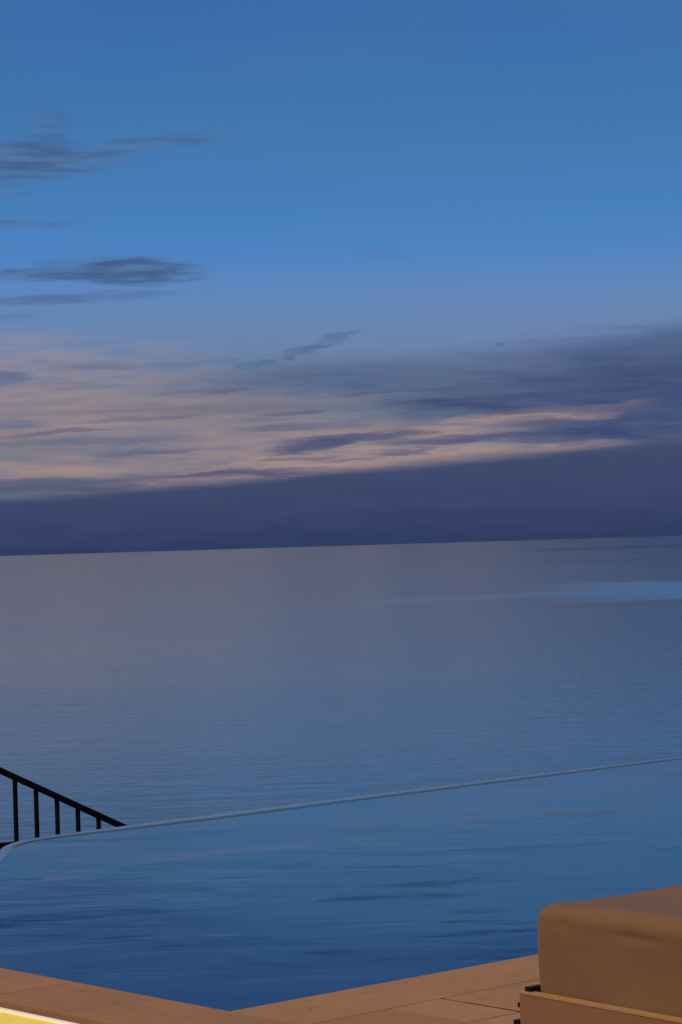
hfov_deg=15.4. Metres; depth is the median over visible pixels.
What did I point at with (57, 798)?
stair railing
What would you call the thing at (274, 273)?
sky
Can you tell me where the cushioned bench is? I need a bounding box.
[513,885,681,1023]
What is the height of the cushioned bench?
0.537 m
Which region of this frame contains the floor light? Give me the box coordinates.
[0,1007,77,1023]
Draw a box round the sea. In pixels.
[0,536,681,849]
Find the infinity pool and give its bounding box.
[0,755,681,1011]
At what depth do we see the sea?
1240.64 m
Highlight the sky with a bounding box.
[0,0,681,555]
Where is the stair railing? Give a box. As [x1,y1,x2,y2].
[0,767,126,848]
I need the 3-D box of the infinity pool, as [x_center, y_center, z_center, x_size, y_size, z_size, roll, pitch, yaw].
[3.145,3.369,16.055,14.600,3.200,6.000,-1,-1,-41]
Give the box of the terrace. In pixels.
[0,954,539,1023]
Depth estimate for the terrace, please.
9.13 m

